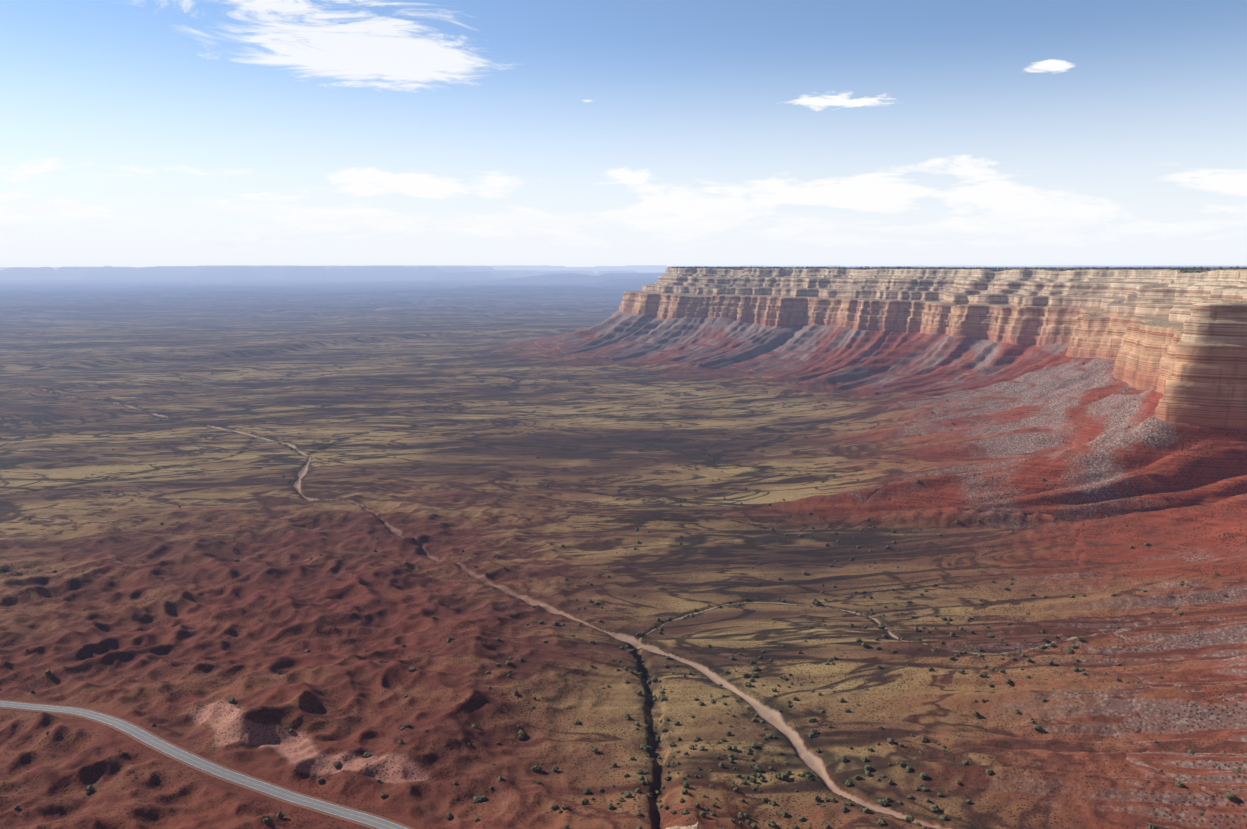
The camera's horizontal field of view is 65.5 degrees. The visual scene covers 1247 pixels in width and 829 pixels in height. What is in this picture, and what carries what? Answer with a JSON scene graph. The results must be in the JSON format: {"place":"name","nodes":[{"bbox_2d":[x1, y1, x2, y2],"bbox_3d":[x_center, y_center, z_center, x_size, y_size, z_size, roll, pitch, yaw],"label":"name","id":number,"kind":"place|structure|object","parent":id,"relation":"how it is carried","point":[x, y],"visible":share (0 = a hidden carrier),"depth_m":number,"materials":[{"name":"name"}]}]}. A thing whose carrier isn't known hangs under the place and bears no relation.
{"place":"outdoors","nodes":[
{"label":"outdoors","id":0,"kind":"place"},
{"bbox_2d":[0,701,407,828],"bbox_3d":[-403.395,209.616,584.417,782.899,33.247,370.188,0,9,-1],"label":"asphalt road","id":1,"kind":"structure","parent":0,"point":[170,750],"depth_m":574.65,"materials":[{"name":"grey asphalt"}]},
{"bbox_2d":[3,706,380,828],"bbox_3d":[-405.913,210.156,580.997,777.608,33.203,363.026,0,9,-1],"label":"road edge line","id":2,"kind":"object","parent":1,"relation":"on","point":[196,766],"visible":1,"depth_m":575.74,"materials":[{"name":"white paint"}]},
{"bbox_2d":[0,703,394,828],"bbox_3d":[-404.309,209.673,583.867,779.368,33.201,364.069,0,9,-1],"label":"road centre line","id":3,"kind":"object","parent":1,"relation":"on","point":[210,767],"visible":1,"depth_m":579.10,"materials":[{"name":"yellow paint"}]},
{"bbox_2d":[4,701,404,827],"bbox_3d":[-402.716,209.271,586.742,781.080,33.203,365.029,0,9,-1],"label":"road edge line","id":4,"kind":"object","parent":1,"relation":"on","point":[226,769],"visible":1,"depth_m":572.53,"materials":[{"name":"white paint"}]},
{"bbox_2d":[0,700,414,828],"bbox_3d":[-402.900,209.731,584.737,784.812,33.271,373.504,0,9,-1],"label":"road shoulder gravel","id":5,"kind":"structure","parent":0,"point":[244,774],"depth_m":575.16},
{"bbox_2d":[0,265,1246,828],"bbox_3d":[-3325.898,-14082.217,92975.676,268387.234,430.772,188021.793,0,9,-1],"label":"valley ground","id":6,"kind":"structure","parent":0,"point":[346,373],"depth_m":941.27,"materials":[{"name":"brown soil"}]},
{"bbox_2d":[0,352,1246,828],"bbox_3d":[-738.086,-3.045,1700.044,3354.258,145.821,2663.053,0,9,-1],"label":"juniper shrubs","id":7,"kind":"object","parent":6,"relation":"on","point":[730,760],"visible":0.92,"depth_m":625.49,"materials":[{"name":"green plant"}]},
{"bbox_2d":[666,822,700,828],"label":"sandstone knob","id":8,"kind":"object","parent":6,"relation":"on","point":[695,826],"visible":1,"depth_m":30.82,"materials":[{"name":"beige stone"}]},
{"bbox_2d":[530,267,1246,828],"bbox_3d":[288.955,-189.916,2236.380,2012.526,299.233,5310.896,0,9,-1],"label":"cliff","id":9,"kind":"structure","parent":6,"relation":"on","point":[1166,349],"depth_m":1477.61,"materials":[{"name":"red stone"}]},
{"bbox_2d":[668,266,1246,272],"bbox_3d":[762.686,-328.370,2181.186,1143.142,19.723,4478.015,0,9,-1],"label":"trees","id":10,"kind":"object","parent":9,"relation":"attached to","point":[1127,268],"visible":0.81,"depth_m":2594.56,"materials":[{"name":"green plant"}]},
{"bbox_2d":[0,0,1246,266],"label":"sky","id":11,"kind":"structure","parent":0,"point":[134,133],"materials":[{"name":"blue"}]},
{"bbox_2d":[730,267,1246,270],"bbox_3d":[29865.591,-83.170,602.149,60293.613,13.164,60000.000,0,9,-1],"label":"mesa top","id":12,"kind":"object","parent":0,"point":[1211,268],"visible":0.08,"depth_m":4357.40,"materials":[{"name":"beige stone"}]}
]}

